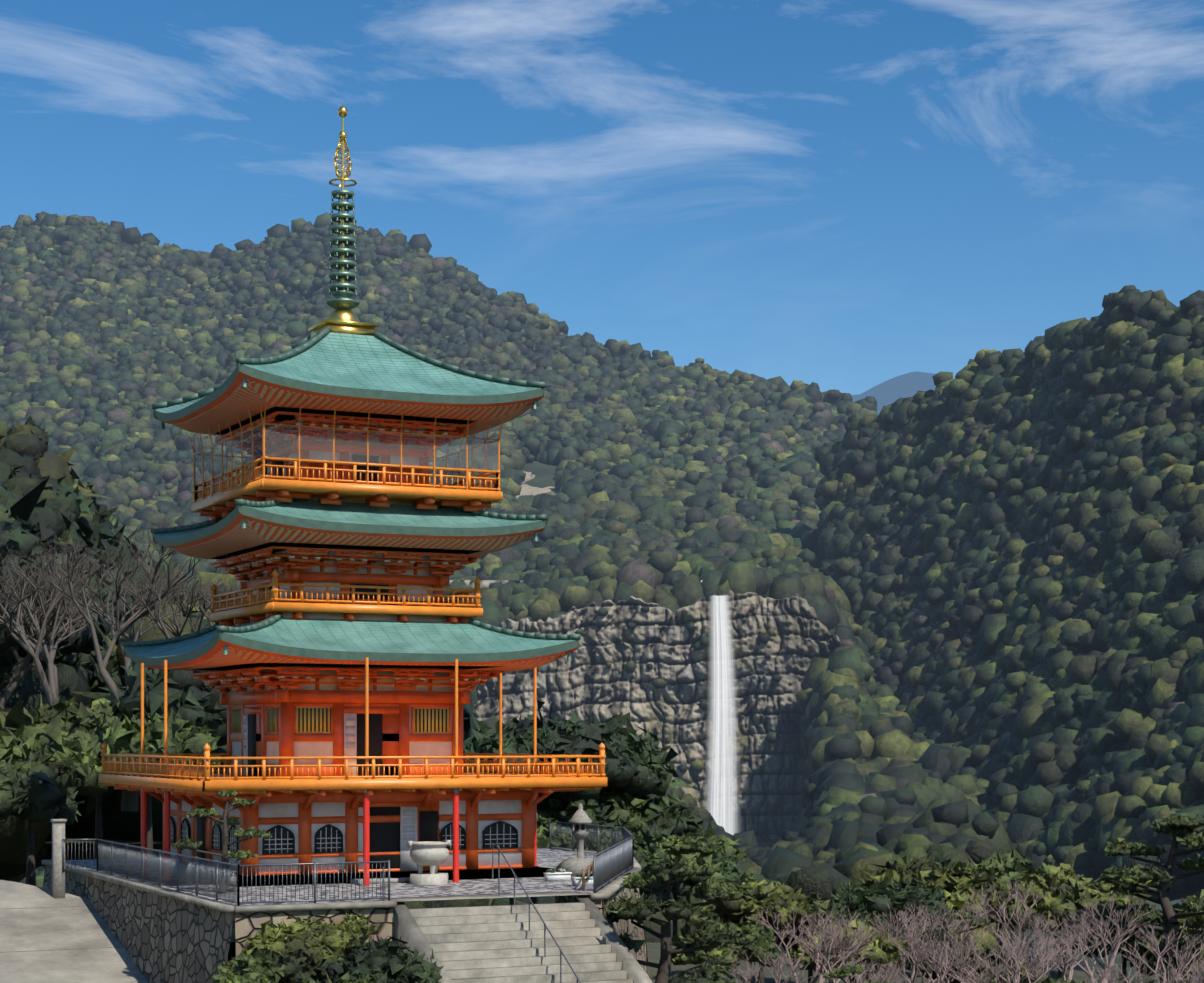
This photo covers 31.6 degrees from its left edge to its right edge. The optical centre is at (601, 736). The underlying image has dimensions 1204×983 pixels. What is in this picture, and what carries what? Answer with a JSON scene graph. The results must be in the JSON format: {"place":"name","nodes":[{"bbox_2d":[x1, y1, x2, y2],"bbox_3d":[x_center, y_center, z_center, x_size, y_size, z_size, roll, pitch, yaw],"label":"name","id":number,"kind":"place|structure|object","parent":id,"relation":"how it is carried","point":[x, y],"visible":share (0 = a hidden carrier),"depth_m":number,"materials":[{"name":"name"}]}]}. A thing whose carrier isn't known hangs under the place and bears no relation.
{"place":"outdoors","nodes":[
{"label":"outdoors","id":0,"kind":"place"},
{"bbox_2d":[0,880,147,982],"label":"paved path","id":1,"kind":"structure","parent":0,"point":[31,928],"depth_m":65.41,"materials":[{"name":"concrete"}]},
{"bbox_2d":[50,819,66,898],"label":"gate posts","id":2,"kind":"object","parent":1,"relation":"on","point":[58,874],"visible":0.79,"depth_m":70.12,"materials":[{"name":"stone"}]},
{"bbox_2d":[44,836,162,843],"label":"terrain","id":3,"kind":"structure","parent":0,"point":[48,840],"depth_m":110.79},
{"bbox_2d":[26,793,152,885],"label":"tree trunks","id":4,"kind":"object","parent":3,"relation":"on","point":[30,872],"visible":0.08,"depth_m":90.50,"materials":[{"name":"brown plant"}]},
{"bbox_2d":[0,511,245,811],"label":"bare trees","id":5,"kind":"object","parent":4,"relation":"on","point":[40,650],"visible":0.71,"depth_m":102.20,"materials":[{"name":"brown plant"}]},
{"bbox_2d":[0,506,692,825],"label":"trees","id":6,"kind":"object","parent":4,"relation":"on","point":[51,766],"visible":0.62,"depth_m":92.77,"materials":[{"name":"green plant"}]},
{"bbox_2d":[0,415,510,881],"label":"forest","id":7,"kind":"object","parent":3,"relation":"on","point":[38,484],"visible":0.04,"depth_m":134.77,"materials":[{"name":"green plant"}]},
{"bbox_2d":[65,848,629,905],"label":"platform paving","id":8,"kind":"structure","parent":0,"point":[551,859],"depth_m":63.09,"materials":[{"name":"grey stone"}]},
{"bbox_2d":[174,789,272,892],"bbox_3d":[-10.843,3.011,60.652,2.673,3.027,2.744,0,0,-26],"label":"pine tree","id":9,"kind":"object","parent":8,"relation":"on","point":[187,843],"depth_m":60.63,"materials":[{"name":"green plant"}]},
{"bbox_2d":[114,372,579,886],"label":"pagoda","id":10,"kind":"object","parent":8,"relation":"on","point":[392,707],"visible":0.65,"depth_m":67.30,"materials":[{"name":"red wood"}]},
{"bbox_2d":[231,707,448,732],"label":"lattice windows","id":11,"kind":"structure","parent":10,"relation":"attached to","point":[425,720],"depth_m":68.18,"materials":[{"name":"wood"}]},
{"bbox_2d":[308,105,377,336],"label":"pagoda finial","id":12,"kind":"object","parent":10,"relation":"attached to","point":[345,321],"visible":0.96,"depth_m":69.98,"materials":[{"name":"gold metal"}]},
{"bbox_2d":[194,425,497,483],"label":"safety netting","id":13,"kind":"object","parent":10,"relation":"attached to","point":[462,456],"visible":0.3,"depth_m":67.84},
{"bbox_2d":[124,332,577,664],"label":"pagoda roof","id":14,"kind":"structure","parent":10,"relation":"attached to","point":[354,361],"depth_m":67.38,"materials":[{"name":"teal metal"}]},
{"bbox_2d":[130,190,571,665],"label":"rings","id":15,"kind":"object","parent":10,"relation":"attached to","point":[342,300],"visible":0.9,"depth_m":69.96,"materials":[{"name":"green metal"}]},
{"bbox_2d":[122,327,580,672],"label":"roof eaves","id":16,"kind":"object","parent":10,"relation":"attached to","point":[216,392],"visible":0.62,"depth_m":66.51,"materials":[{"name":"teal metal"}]},
{"bbox_2d":[62,820,633,905],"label":"fences","id":17,"kind":"object","parent":8,"relation":"on","point":[614,861],"visible":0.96,"depth_m":62.24,"materials":[{"name":"grey metal"}]},
{"bbox_2d":[407,840,450,884],"bbox_3d":[-5.252,3.809,64.782,1.190,1.310,1.205,0,0,17],"label":"incense urn","id":18,"kind":"object","parent":8,"relation":"on","point":[433,855],"visible":1,"depth_m":64.37,"materials":[{"name":"stone"}]},
{"bbox_2d":[384,891,590,901],"bbox_3d":[-3.258,4.461,59.519,5.900,0.006,1.304,0,0,-26],"label":"platform landing","id":19,"kind":"object","parent":8,"relation":"on","point":[456,897],"visible":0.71,"depth_m":59.46,"materials":[{"name":"concrete"}]},
{"bbox_2d":[543,872,571,881],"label":"planter","id":20,"kind":"object","parent":8,"relation":"on","point":[557,876],"visible":1,"depth_m":65.72,"materials":[{"name":"white"}]},
{"bbox_2d":[546,868,592,876],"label":"planter flowers","id":21,"kind":"object","parent":20,"relation":"in","point":[553,870],"visible":0.83,"depth_m":65.68,"materials":[{"name":"green plant"}]},
{"bbox_2d":[556,857,592,876],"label":"boulder","id":22,"kind":"object","parent":8,"relation":"on","point":[574,866],"visible":0.38,"depth_m":67.74,"materials":[{"name":"stone"}]},
{"bbox_2d":[569,803,591,857],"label":"stone lantern","id":23,"kind":"object","parent":22,"relation":"on","point":[580,817],"visible":0.83,"depth_m":70.71,"materials":[{"name":"grey stone"}]},
{"bbox_2d":[574,824,586,829],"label":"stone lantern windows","id":24,"kind":"structure","parent":23,"relation":"attached to","point":[576,827],"depth_m":70.71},
{"bbox_2d":[571,877,592,885],"bbox_3d":[-0.485,4.329,63.845,0.820,0.270,0.360,0,0,-26],"label":"planter","id":25,"kind":"object","parent":8,"relation":"on","point":[576,881],"visible":0.5,"depth_m":63.67,"materials":[{"name":"white"}]},
{"bbox_2d":[582,861,592,890],"bbox_3d":[-0.346,4.154,64.917,0.082,0.620,6.532,0,0,3],"label":"wooden barrier","id":26,"kind":"object","parent":8,"relation":"on","point":[587,869],"visible":0.46,"depth_m":62.30,"materials":[{"name":"brown wood"}]},
{"bbox_2d":[98,404,608,793],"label":"railing","id":27,"kind":"object","parent":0,"point":[176,776],"visible":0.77,"depth_m":66.59,"materials":[{"name":"orange wood"}]},
{"bbox_2d":[27,235,812,846],"bbox_3d":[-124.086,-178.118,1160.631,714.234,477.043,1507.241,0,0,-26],"label":"terrain","id":28,"kind":"structure","parent":0,"point":[543,475],"depth_m":1173.88,"materials":[{"name":"green plant"}]},
{"bbox_2d":[0,211,1026,941],"bbox_3d":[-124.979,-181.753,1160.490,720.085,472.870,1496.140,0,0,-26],"label":"forest","id":29,"kind":"object","parent":28,"relation":"on","point":[700,465],"visible":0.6,"depth_m":1302.55,"materials":[{"name":"green plant"}]},
{"bbox_2d":[516,471,558,497],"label":"rock outcrop","id":30,"kind":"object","parent":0,"point":[526,489],"depth_m":1154.61,"materials":[{"name":"grey stone"}]},
{"bbox_2d":[0,0,1203,394],"label":"sky","id":31,"kind":"structure","parent":0,"point":[853,197],"materials":[{"name":"blue"}]},
{"bbox_2d":[443,580,839,841],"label":"cliff","id":32,"kind":"structure","parent":0,"point":[768,778],"depth_m":787.54,"materials":[{"name":"grey stone"}]},
{"bbox_2d":[460,558,871,837],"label":"trees","id":33,"kind":"object","parent":32,"relation":"on","point":[558,597],"visible":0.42,"depth_m":796.65,"materials":[{"name":"green plant"}]},
{"bbox_2d":[710,596,733,834],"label":"waterfall","id":34,"kind":"structure","parent":32,"relation":"on","point":[721,810],"depth_m":785.55,"materials":[{"name":"white liquid"}]},
{"bbox_2d":[228,942,1131,982],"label":"garden ground","id":35,"kind":"structure","parent":0,"point":[653,952],"depth_m":78.29,"materials":[{"name":"soil"}]},
{"bbox_2d":[43,865,649,982],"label":"platform wall","id":36,"kind":"structure","parent":35,"relation":"on","point":[161,939],"depth_m":60.87,"materials":[{"name":"grey stone"}]},
{"bbox_2d":[41,847,641,912],"bbox_3d":[-5.822,4.514,70.592,20.350,0.160,23.775,0,0,-26],"label":"platform coping","id":37,"kind":"object","parent":36,"relation":"on","point":[608,890],"visible":0.71,"depth_m":59.51,"materials":[{"name":"concrete"}]},
{"bbox_2d":[394,893,652,982],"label":"stairs","id":38,"kind":"structure","parent":35,"relation":"on","point":[489,944],"depth_m":57.39,"materials":[{"name":"stone"}]},
{"bbox_2d":[382,843,580,982],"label":"stair handrail","id":39,"kind":"object","parent":38,"relation":"on","point":[545,925],"visible":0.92,"depth_m":57.69,"materials":[{"name":"grey metal"}]},
{"bbox_2d":[602,834,762,982],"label":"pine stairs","id":40,"kind":"structure","parent":35,"relation":"on","point":[645,907],"depth_m":59.23,"materials":[{"name":"green plant"}]},
{"bbox_2d":[210,788,1203,982],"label":"garden shrubs","id":41,"kind":"object","parent":35,"relation":"on","point":[331,952],"visible":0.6,"depth_m":78.12,"materials":[{"name":"green plant"}]},
{"bbox_2d":[692,954,755,982],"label":"low pine","id":42,"kind":"object","parent":35,"relation":"on","point":[711,969],"depth_m":55.64,"materials":[{"name":"green plant"}]},
{"bbox_2d":[509,894,1183,982],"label":"tree trunks","id":43,"kind":"object","parent":35,"relation":"on","point":[810,973],"depth_m":90.68,"materials":[{"name":"brown plant"}]},
{"bbox_2d":[823,964,887,982],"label":"low pine","id":44,"kind":"object","parent":35,"relation":"on","point":[841,972],"depth_m":60.05,"materials":[{"name":"green plant"}]},
{"bbox_2d":[706,875,1203,982],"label":"bare trees","id":45,"kind":"object","parent":35,"relation":"on","point":[888,971],"visible":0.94,"depth_m":67.45,"materials":[{"name":"brown plant"}]},
{"bbox_2d":[899,912,1019,982],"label":"pine","id":46,"kind":"object","parent":35,"relation":"on","point":[984,923],"depth_m":68.63,"materials":[{"name":"green plant"}]},
{"bbox_2d":[1087,813,1203,982],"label":"pine","id":47,"kind":"object","parent":35,"relation":"on","point":[1124,879],"depth_m":75.18,"materials":[{"name":"green plant"}]},
{"bbox_2d":[404,716,1024,969],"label":"trees","id":48,"kind":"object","parent":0,"point":[818,858],"visible":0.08,"depth_m":348.47,"materials":[{"name":"green plant"}]},
{"bbox_2d":[851,371,935,414],"bbox_3d":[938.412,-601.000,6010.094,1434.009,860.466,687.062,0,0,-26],"label":"mountain","id":49,"kind":"structure","parent":0,"point":[893,390],"depth_m":6008.92,"materials":[{"name":"blue"}]},
{"bbox_2d":[1023,892,1203,982],"bbox_3d":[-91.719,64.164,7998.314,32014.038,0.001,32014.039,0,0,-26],"label":"ground","id":50,"kind":"structure","parent":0,"point":[1118,959],"depth_m":610.87,"materials":[{"name":"plant"}]},
{"bbox_2d":[1097,878,1203,900],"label":"terrain","id":51,"kind":"structure","parent":0,"point":[1180,896],"depth_m":472.76,"materials":[{"name":"green plant"}]},
{"bbox_2d":[814,285,1203,894],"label":"forest","id":52,"kind":"object","parent":51,"relation":"on","point":[1010,543],"visible":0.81,"depth_m":694.99,"materials":[{"name":"green plant"}]}
]}

